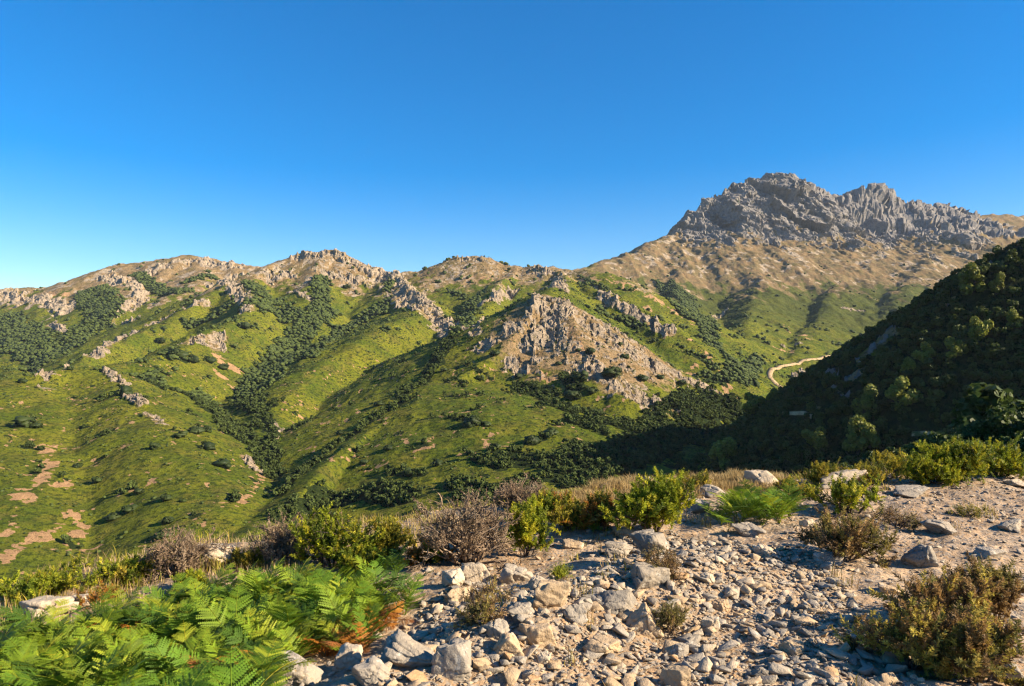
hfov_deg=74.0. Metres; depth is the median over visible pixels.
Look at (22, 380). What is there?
bush
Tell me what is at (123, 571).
shrub
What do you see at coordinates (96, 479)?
bush
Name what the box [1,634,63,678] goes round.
fern
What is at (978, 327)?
tree
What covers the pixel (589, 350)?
bush
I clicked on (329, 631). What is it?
fern
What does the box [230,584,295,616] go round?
fern
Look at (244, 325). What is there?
bush
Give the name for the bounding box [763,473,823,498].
shrub
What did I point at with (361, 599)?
fern
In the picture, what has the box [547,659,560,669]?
stone
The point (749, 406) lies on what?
tree
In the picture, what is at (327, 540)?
shrub
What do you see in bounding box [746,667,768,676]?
rock
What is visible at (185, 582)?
fern
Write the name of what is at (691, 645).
stone
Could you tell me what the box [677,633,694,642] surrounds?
stone
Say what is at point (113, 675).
fern
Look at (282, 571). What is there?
fern
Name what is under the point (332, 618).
fern
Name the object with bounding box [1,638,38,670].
fern
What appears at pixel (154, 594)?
fern
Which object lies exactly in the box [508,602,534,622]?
rock
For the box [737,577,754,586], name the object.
stone
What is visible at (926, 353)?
tree
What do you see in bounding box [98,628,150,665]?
fern
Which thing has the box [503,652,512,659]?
stone
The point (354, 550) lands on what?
shrub
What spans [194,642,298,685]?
fern
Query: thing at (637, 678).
stone
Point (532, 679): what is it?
stone
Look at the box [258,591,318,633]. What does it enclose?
fern
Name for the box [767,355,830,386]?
dirt road
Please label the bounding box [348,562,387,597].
fern
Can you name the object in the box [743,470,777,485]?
rock
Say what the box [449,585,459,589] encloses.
stone
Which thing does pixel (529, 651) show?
stone
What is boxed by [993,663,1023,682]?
rock
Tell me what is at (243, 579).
fern
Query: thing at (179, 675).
fern
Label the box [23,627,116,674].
fern
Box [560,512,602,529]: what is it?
fern
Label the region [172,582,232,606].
fern
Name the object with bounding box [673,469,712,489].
shrub
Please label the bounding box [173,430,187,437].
bush
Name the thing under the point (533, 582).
rock
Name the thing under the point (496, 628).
rock
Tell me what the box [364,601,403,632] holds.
fern
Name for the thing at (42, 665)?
fern
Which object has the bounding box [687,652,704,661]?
stone
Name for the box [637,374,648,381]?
bush
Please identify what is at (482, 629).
stone
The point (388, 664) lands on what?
stone
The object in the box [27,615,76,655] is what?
fern
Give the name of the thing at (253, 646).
fern
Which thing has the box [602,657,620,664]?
stone
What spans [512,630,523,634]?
stone
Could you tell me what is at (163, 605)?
fern
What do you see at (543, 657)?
rock
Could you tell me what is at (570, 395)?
bush
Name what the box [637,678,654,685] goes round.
stone
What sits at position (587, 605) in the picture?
stone
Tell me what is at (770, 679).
stone
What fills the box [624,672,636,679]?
stone
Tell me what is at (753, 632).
stone
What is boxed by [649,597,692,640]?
shrub
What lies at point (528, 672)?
stone
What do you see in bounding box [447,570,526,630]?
shrub
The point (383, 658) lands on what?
stone
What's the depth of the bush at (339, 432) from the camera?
469.31 m
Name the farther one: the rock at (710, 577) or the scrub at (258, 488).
the scrub at (258, 488)
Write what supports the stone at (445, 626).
on the stony ground at (876, 575)
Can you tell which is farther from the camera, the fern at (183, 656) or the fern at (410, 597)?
the fern at (410, 597)
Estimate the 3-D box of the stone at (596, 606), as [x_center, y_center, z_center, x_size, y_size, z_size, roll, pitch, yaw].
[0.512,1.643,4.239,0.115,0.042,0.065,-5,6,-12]
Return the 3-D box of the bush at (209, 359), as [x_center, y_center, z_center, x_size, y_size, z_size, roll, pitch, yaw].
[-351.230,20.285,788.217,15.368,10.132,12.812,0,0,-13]
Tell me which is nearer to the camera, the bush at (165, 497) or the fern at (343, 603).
the fern at (343, 603)
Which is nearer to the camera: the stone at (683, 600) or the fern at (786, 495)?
the stone at (683, 600)
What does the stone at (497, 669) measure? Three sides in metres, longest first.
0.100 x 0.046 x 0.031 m
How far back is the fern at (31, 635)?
4.11 m
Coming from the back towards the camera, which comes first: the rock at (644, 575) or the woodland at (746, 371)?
the woodland at (746, 371)
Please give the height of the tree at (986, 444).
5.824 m
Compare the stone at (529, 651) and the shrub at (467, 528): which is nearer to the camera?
the stone at (529, 651)
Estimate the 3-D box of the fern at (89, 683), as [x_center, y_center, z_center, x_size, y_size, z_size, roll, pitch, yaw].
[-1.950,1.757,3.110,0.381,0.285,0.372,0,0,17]
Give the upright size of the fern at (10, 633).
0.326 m
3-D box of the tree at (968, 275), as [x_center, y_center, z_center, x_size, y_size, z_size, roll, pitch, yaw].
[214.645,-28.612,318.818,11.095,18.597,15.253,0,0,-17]
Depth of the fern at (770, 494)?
7.42 m
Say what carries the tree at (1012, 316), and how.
on the hills
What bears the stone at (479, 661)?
on the stony ground at (876, 575)
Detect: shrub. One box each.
[0,570,49,606]
[27,551,98,595]
[76,578,125,609]
[90,553,151,586]
[113,550,179,581]
[137,522,236,582]
[169,566,208,594]
[229,546,264,570]
[238,508,306,572]
[287,500,386,567]
[332,538,386,576]
[362,513,418,555]
[403,531,454,567]
[405,486,532,572]
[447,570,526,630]
[485,470,558,511]
[499,493,560,556]
[512,489,559,523]
[538,486,572,513]
[544,489,593,531]
[547,558,574,578]
[576,485,617,532]
[598,466,697,531]
[631,542,688,585]
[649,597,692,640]
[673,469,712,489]
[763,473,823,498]
[788,503,899,569]
[799,460,836,485]
[804,470,886,515]
[829,596,967,675]
[833,453,905,484]
[867,565,1004,625]
[872,448,911,474]
[874,504,936,530]
[893,439,972,487]
[904,591,1023,685]
[935,435,1006,481]
[940,549,1023,627]
[946,503,994,518]
[975,432,1023,479]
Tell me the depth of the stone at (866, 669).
3.59 m
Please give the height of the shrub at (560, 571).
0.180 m
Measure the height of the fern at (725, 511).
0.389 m
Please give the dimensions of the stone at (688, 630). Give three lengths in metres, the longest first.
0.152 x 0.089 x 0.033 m
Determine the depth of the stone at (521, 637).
3.70 m
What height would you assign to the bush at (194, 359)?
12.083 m
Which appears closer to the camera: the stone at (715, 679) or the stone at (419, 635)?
the stone at (715, 679)
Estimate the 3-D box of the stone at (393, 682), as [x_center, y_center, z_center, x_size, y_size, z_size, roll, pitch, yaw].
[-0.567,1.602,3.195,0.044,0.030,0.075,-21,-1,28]
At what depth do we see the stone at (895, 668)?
3.63 m
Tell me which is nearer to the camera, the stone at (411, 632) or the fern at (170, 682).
the fern at (170, 682)
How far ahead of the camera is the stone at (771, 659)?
3.75 m
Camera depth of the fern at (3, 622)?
4.25 m
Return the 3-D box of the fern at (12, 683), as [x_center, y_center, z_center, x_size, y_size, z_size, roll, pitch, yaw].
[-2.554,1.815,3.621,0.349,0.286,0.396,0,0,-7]
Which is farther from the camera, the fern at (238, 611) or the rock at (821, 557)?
the rock at (821, 557)
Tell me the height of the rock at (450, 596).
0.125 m
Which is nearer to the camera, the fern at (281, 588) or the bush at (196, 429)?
the fern at (281, 588)
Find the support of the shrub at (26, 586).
on the stony ground at (876, 575)
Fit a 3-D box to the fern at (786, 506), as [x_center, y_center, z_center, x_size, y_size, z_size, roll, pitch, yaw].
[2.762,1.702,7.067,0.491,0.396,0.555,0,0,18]
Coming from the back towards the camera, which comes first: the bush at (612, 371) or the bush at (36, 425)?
the bush at (612, 371)
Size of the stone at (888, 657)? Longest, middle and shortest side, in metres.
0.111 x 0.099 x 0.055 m
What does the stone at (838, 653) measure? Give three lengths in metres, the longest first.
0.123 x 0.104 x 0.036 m
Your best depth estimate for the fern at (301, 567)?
5.21 m
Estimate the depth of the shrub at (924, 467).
9.25 m
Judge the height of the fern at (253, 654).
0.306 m
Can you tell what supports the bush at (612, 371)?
on the hills
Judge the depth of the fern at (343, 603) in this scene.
4.48 m
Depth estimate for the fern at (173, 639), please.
3.97 m
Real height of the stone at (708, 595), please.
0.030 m
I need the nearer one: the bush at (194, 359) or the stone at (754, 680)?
the stone at (754, 680)
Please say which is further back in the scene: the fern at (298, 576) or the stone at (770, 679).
the fern at (298, 576)
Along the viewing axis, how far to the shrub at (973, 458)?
9.36 m
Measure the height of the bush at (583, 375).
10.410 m
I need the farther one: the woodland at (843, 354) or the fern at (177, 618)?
the woodland at (843, 354)
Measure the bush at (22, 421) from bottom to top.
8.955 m
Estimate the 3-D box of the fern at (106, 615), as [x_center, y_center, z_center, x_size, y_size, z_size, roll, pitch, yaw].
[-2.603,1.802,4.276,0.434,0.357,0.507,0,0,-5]
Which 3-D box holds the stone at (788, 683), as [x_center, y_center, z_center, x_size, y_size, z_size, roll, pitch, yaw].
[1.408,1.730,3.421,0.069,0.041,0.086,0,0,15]
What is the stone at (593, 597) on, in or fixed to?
on the stony ground at (876, 575)
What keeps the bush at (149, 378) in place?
on the hills
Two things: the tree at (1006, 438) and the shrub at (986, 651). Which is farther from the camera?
the tree at (1006, 438)
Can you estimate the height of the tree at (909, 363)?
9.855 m
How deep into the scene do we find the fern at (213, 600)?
4.69 m
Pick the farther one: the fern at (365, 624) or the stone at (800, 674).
the fern at (365, 624)
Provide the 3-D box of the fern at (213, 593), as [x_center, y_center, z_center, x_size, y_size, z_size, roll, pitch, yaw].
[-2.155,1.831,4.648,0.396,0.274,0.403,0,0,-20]
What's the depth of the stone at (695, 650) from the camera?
3.93 m
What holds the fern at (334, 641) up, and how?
on the stony ground at (876, 575)
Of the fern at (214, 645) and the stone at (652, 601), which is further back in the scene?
the stone at (652, 601)
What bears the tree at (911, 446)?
on the hills
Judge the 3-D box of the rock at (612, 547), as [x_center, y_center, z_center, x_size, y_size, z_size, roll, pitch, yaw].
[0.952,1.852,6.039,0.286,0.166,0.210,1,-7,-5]
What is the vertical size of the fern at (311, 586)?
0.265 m
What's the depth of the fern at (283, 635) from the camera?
4.00 m
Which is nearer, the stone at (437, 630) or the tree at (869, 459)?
the stone at (437, 630)
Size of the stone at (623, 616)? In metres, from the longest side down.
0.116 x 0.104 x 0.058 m
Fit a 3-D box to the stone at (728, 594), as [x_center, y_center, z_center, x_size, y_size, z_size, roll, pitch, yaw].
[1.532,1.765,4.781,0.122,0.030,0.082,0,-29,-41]
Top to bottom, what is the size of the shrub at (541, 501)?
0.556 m
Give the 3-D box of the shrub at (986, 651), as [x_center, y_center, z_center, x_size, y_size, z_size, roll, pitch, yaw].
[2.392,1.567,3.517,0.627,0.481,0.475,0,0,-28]
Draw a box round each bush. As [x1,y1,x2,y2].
[11,415,38,427]
[17,378,27,382]
[29,423,43,428]
[72,463,82,467]
[91,476,102,483]
[104,512,121,520]
[115,384,132,395]
[121,504,138,511]
[133,488,144,494]
[145,377,158,381]
[149,442,160,449]
[151,529,172,539]
[155,337,165,342]
[160,493,171,501]
[161,516,174,524]
[166,348,189,357]
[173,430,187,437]
[188,354,199,362]
[189,426,204,433]
[198,441,215,450]
[200,425,211,432]
[203,356,215,363]
[211,458,231,468]
[217,363,228,369]
[237,322,250,329]
[336,430,344,434]
[360,459,368,464]
[373,400,384,405]
[383,445,392,449]
[402,467,414,475]
[431,458,442,466]
[462,415,482,427]
[476,375,483,379]
[481,421,490,426]
[489,350,499,355]
[491,444,501,448]
[513,373,521,378]
[523,435,539,444]
[542,427,558,435]
[562,390,581,399]
[571,370,588,381]
[585,347,595,353]
[586,386,599,393]
[600,366,621,377]
[621,354,628,358]
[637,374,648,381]
[656,374,664,378]
[677,380,686,384]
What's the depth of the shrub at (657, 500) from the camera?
6.50 m
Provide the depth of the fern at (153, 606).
4.51 m
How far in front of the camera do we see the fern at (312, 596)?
4.65 m
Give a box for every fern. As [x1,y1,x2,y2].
[0,599,95,639]
[0,605,33,649]
[0,606,50,646]
[0,619,37,658]
[0,629,103,685]
[0,637,41,681]
[0,642,28,673]
[0,659,79,685]
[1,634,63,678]
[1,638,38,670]
[9,626,50,659]
[14,676,39,685]
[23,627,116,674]
[25,607,101,651]
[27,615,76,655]
[35,641,134,685]
[39,596,123,644]
[45,620,110,656]
[48,624,143,678]
[49,627,106,681]
[51,590,139,635]
[61,641,166,685]
[73,616,150,648]
[75,628,178,682]
[75,676,127,685]
[82,661,145,685]
[86,601,149,635]
[94,608,176,653]
[96,585,140,622]
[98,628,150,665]
[101,594,174,630]
[102,667,165,685]
[112,603,208,647]
[117,661,215,685]
[119,616,172,649]
[119,635,178,666]
[124,630,203,676]
[128,581,200,610]
[133,585,186,613]
[133,631,190,658]
[134,581,226,640]
[139,595,204,627]
[140,609,177,636]
[141,629,220,680]
[141,658,191,684]
[142,665,244,685]
[144,620,236,664]
[163,572,217,604]
[165,657,212,685]
[166,599,224,639]
[168,666,205,684]
[169,644,230,675]
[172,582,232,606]
[173,647,248,685]
[176,583,226,621]
[179,562,233,593]
[179,616,220,653]
[179,622,255,664]
[180,652,238,670]
[187,643,244,682]
[189,598,250,627]
[193,585,270,646]
[193,634,275,665]
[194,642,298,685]
[195,584,230,598]
[200,560,257,593]
[201,596,224,621]
[203,645,282,685]
[206,646,295,685]
[208,592,269,625]
[208,605,245,640]
[213,622,285,654]
[218,568,276,594]
[220,568,289,603]
[220,638,316,685]
[227,577,300,614]
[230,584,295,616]
[233,615,282,636]
[234,603,303,645]
[235,556,289,603]
[243,634,293,659]
[251,619,327,655]
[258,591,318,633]
[266,580,295,602]
[267,568,314,592]
[269,565,293,586]
[269,567,322,600]
[274,556,328,594]
[275,592,315,614]
[280,579,350,620]
[281,563,345,593]
[284,594,321,623]
[285,563,313,580]
[292,604,344,640]
[292,628,338,653]
[293,623,343,656]
[297,572,343,601]
[298,597,352,626]
[307,617,369,649]
[309,565,370,584]
[309,569,383,613]
[318,583,379,628]
[321,626,356,653]
[334,622,373,655]
[337,617,373,645]
[342,601,389,647]
[348,555,398,576]
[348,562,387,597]
[352,580,394,611]
[352,605,394,634]
[355,555,408,590]
[356,589,411,628]
[362,578,408,609]
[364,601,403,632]
[366,540,402,558]
[378,541,408,573]
[380,573,425,614]
[381,570,433,597]
[383,600,413,626]
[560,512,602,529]
[697,492,740,524]
[704,489,752,515]
[706,485,774,522]
[725,479,780,517]
[732,483,800,514]
[740,488,783,525]
[755,487,803,522]
[758,478,813,516]
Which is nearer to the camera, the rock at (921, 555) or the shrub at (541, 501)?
the rock at (921, 555)
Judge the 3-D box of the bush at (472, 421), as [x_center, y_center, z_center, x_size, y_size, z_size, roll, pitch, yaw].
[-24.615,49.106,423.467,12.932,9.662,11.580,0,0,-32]
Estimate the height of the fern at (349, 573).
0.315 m
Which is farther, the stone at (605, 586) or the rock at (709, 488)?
the rock at (709, 488)
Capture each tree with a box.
[708,436,737,470]
[742,392,765,414]
[766,388,779,401]
[801,426,827,449]
[842,414,880,454]
[850,383,877,418]
[861,450,877,463]
[864,453,879,464]
[884,375,923,410]
[884,447,906,454]
[899,356,916,372]
[906,430,944,451]
[911,341,936,362]
[926,432,972,449]
[943,336,968,359]
[949,382,1023,433]
[950,424,982,442]
[958,262,986,294]
[962,419,1001,442]
[968,316,993,341]
[972,405,1023,443]
[974,439,1023,452]
[988,271,1005,294]
[992,428,1014,443]
[998,430,1023,445]
[1006,308,1023,328]
[1013,411,1023,423]
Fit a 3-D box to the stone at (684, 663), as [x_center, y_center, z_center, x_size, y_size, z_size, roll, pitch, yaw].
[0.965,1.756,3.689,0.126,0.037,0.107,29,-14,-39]
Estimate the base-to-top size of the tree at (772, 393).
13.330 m
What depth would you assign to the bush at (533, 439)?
384.69 m
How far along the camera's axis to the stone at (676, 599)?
4.51 m
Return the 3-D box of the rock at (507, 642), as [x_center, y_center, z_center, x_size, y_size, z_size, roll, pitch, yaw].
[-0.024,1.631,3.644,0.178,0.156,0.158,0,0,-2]
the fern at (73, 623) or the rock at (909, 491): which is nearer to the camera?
the fern at (73, 623)
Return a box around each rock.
[19,595,78,619]
[72,593,95,608]
[193,543,240,568]
[276,650,323,685]
[332,642,362,672]
[351,655,392,685]
[384,629,434,667]
[430,638,471,680]
[441,568,464,585]
[443,586,470,602]
[461,562,494,582]
[481,618,510,639]
[493,632,523,660]
[499,563,533,583]
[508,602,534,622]
[516,617,556,647]
[527,575,545,589]
[532,579,570,608]
[536,651,551,664]
[562,538,583,549]
[562,604,587,624]
[583,633,621,655]
[588,587,606,594]
[596,589,635,614]
[604,541,632,556]
[613,526,634,537]
[626,602,663,638]
[629,529,669,553]
[629,562,670,589]
[658,664,690,685]
[671,642,688,656]
[681,498,709,512]
[699,484,725,498]
[700,572,714,583]
[700,616,719,632]
[711,599,729,611]
[731,522,765,536]
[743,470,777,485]
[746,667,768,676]
[753,544,773,553]
[778,638,804,656]
[799,519,814,528]
[812,551,843,565]
[819,469,867,488]
[877,582,899,593]
[893,485,928,497]
[900,544,938,567]
[920,519,956,534]
[973,546,1006,558]
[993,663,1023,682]
[997,518,1020,531]
[1002,479,1023,486]
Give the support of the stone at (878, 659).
on the stone at (888, 657)
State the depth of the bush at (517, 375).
576.42 m
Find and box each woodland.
[0,239,930,407]
[0,318,745,548]
[631,237,1023,476]
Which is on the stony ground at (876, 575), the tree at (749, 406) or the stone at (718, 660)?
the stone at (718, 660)
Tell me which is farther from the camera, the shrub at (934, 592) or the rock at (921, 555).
the rock at (921, 555)
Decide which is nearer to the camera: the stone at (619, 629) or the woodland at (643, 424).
the stone at (619, 629)
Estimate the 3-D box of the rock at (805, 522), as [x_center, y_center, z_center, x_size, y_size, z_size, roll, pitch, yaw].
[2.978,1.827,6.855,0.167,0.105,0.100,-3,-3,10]
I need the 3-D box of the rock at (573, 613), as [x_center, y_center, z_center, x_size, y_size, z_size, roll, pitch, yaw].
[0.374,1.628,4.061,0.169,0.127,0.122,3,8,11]
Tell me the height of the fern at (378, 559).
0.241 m
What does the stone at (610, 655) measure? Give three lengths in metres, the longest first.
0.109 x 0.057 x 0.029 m
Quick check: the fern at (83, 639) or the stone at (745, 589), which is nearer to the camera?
the fern at (83, 639)
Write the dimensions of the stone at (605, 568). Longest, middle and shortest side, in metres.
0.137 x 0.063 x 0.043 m
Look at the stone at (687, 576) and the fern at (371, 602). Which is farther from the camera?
the stone at (687, 576)
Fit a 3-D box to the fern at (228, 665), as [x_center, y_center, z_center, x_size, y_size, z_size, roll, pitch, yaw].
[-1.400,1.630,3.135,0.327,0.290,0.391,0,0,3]
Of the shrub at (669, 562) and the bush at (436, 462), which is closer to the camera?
the shrub at (669, 562)
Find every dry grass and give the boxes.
[0,460,992,629]
[117,510,399,559]
[494,479,1023,685]
[552,468,788,512]
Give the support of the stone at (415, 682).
on the stony ground at (876, 575)
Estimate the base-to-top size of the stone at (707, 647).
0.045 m
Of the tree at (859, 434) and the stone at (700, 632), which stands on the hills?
the tree at (859, 434)
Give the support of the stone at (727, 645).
on the stony ground at (876, 575)
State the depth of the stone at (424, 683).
3.20 m
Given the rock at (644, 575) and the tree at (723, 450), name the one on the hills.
the tree at (723, 450)
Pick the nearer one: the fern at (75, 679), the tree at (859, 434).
the fern at (75, 679)
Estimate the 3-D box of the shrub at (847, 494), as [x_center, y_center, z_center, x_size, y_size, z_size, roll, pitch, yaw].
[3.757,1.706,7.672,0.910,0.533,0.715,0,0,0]
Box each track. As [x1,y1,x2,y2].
[777,411,812,418]
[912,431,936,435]
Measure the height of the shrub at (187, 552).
0.521 m
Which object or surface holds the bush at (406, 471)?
on the hills
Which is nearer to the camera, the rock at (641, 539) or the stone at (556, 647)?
the stone at (556, 647)
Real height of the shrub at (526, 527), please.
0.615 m
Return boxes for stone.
[380,653,387,662]
[385,661,392,671]
[386,678,397,685]
[405,670,429,685]
[406,678,420,685]
[407,629,416,635]
[413,630,430,640]
[417,681,430,685]
[423,644,438,650]
[427,625,444,635]
[430,604,442,614]
[441,623,453,630]
[444,629,451,637]
[445,631,461,641]
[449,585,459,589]
[453,605,469,613]
[473,657,491,668]
[479,626,487,633]
[486,666,503,673]
[488,651,500,660]
[499,659,509,665]
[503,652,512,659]
[503,667,520,685]
[510,583,528,592]
[511,589,527,597]
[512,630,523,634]
[513,656,526,663]
[516,613,530,622]
[516,635,527,640]
[522,669,534,678]
[523,644,539,658]
[523,675,541,684]
[539,672,553,682]
[545,643,554,652]
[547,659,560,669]
[553,644,564,650]
[563,625,581,633]
[570,588,578,598]
[574,597,583,603]
[574,602,591,610]
[576,680,588,685]
[579,597,592,603]
[584,649,603,658]
[588,577,599,583]
[590,594,600,602]
[590,601,603,610]
[592,584,609,588]
[595,566,609,573]
[595,579,609,589]
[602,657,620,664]
[602,676,622,685]
[604,653,614,664]
[609,585,618,588]
[611,624,628,637]
[613,662,625,668]
[617,609,633,621]
[620,631,635,643]
[621,678,635,685]
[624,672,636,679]
[630,664,638,673]
[632,590,644,597]
[634,676,642,682]
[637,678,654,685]
[646,597,657,604]
[662,639,678,654]
[665,597,680,608]
[666,580,674,591]
[667,595,687,603]
[674,572,688,578]
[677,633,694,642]
[679,660,695,670]
[684,626,701,632]
[685,642,699,647]
[686,640,703,652]
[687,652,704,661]
[688,633,701,643]
[692,628,704,635]
[695,656,712,672]
[700,644,715,651]
[702,592,717,598]
[702,626,716,632]
[708,656,725,665]
[709,674,725,683]
[718,640,737,651]
[722,592,732,597]
[723,682,736,685]
[724,587,737,595]
[729,587,739,599]
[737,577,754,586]
[739,676,761,685]
[740,584,751,593]
[740,599,753,606]
[748,626,761,637]
[760,675,777,683]
[762,629,774,638]
[763,609,774,620]
[763,649,780,653]
[768,652,785,661]
[768,662,791,676]
[769,620,787,627]
[774,607,784,616]
[783,681,794,685]
[785,636,807,650]
[791,615,800,620]
[792,671,812,678]
[794,678,803,685]
[795,616,817,624]
[797,678,814,685]
[813,667,829,676]
[816,651,833,658]
[822,666,838,679]
[824,648,847,659]
[830,615,852,622]
[837,641,850,651]
[852,676,873,685]
[855,648,874,660]
[857,665,873,674]
[860,661,879,674]
[873,655,888,664]
[877,677,889,685]
[878,652,900,664]
[881,672,897,684]
[885,664,907,673]
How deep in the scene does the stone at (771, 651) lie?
3.82 m
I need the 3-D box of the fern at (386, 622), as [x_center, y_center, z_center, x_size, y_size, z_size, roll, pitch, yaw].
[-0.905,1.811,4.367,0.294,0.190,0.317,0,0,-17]
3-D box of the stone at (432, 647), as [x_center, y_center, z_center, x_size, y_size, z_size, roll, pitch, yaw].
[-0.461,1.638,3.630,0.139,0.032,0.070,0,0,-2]
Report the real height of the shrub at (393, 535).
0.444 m
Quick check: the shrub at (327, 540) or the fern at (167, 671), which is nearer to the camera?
the fern at (167, 671)
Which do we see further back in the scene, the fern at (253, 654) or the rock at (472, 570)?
the rock at (472, 570)
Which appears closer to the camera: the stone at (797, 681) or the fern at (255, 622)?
the stone at (797, 681)
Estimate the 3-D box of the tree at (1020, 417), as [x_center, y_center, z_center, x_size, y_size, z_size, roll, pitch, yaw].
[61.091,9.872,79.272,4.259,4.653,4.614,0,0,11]
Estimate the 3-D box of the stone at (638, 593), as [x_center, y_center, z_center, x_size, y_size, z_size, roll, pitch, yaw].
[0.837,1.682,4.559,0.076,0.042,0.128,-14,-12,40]
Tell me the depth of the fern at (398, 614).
4.52 m
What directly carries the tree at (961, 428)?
on the hills
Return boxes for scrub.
[0,281,796,575]
[59,257,803,473]
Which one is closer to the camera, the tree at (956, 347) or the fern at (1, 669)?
the fern at (1, 669)
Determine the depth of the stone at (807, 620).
4.25 m
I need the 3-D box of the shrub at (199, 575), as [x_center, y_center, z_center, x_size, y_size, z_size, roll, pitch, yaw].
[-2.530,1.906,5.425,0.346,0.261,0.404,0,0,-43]
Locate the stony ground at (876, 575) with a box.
[0,467,1023,685]
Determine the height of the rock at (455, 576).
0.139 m
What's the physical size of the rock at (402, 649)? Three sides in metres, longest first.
0.370 x 0.234 x 0.142 m
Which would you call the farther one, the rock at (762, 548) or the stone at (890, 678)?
the rock at (762, 548)
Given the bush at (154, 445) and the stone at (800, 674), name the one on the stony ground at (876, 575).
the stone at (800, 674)
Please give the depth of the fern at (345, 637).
4.07 m
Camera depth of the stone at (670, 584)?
4.70 m
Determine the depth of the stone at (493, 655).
3.57 m
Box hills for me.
[0,244,1023,585]
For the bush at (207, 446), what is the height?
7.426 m
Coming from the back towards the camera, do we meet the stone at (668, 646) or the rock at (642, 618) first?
the rock at (642, 618)
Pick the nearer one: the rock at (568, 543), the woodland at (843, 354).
the rock at (568, 543)
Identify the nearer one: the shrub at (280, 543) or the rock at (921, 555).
the rock at (921, 555)
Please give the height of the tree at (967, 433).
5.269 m
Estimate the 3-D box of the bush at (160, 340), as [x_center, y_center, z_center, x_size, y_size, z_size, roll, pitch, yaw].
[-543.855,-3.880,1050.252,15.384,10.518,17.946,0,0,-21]
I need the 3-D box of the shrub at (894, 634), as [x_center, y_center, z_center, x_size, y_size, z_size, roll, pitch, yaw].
[2.168,1.611,3.737,0.503,0.466,0.660,0,0,-27]
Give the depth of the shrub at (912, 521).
6.92 m
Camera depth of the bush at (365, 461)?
397.53 m
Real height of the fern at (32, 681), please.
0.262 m
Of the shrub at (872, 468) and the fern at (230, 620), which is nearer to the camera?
the fern at (230, 620)
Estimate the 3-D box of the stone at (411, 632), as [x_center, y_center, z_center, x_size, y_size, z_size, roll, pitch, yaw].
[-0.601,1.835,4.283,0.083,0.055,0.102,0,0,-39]
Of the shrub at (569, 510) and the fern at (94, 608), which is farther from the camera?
the shrub at (569, 510)
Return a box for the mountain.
[0,172,1023,302]
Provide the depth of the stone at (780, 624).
4.23 m
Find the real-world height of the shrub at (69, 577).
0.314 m
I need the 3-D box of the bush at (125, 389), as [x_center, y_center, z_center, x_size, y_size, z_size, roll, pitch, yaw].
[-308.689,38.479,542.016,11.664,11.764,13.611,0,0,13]
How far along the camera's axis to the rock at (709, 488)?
8.67 m
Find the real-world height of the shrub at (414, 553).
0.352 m
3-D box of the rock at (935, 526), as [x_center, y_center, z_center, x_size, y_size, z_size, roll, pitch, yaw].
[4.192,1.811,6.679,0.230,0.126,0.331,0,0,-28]
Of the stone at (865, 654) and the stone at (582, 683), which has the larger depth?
the stone at (865, 654)
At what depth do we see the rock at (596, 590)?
4.41 m
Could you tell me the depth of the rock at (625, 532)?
6.59 m
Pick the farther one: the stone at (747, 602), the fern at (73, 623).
the stone at (747, 602)
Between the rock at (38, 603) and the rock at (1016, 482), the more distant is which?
the rock at (1016, 482)
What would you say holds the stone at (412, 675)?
on the stony ground at (876, 575)
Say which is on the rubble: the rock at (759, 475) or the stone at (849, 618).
the stone at (849, 618)
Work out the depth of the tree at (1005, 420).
74.43 m
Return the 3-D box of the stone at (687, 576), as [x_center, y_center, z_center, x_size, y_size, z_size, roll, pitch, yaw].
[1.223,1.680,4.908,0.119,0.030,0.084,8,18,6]
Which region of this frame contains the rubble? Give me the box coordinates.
[17,473,1023,685]
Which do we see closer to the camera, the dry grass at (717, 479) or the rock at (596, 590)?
the rock at (596, 590)
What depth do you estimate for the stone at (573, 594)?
4.31 m
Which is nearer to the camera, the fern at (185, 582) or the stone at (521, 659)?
the stone at (521, 659)
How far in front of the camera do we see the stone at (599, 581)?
4.60 m
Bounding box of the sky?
[0,0,1023,288]
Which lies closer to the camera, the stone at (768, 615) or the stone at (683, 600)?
the stone at (768, 615)
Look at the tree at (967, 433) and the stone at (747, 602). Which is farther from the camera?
the tree at (967, 433)
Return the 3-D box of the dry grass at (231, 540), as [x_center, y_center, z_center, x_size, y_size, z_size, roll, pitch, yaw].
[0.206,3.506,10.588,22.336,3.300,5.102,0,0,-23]
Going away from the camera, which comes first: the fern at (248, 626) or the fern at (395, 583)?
the fern at (248, 626)
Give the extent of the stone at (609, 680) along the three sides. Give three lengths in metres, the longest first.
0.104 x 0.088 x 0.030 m
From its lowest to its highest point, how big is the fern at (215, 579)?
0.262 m
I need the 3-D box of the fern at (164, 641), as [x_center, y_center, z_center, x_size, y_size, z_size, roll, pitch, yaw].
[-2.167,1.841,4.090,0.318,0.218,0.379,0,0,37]
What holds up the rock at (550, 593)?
on the stony ground at (876, 575)
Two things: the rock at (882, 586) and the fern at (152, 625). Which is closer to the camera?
the fern at (152, 625)
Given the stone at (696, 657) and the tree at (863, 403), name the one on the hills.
the tree at (863, 403)
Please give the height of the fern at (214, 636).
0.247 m
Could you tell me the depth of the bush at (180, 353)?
748.07 m
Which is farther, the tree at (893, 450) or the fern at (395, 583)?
the tree at (893, 450)
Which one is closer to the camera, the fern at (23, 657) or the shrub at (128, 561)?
the fern at (23, 657)

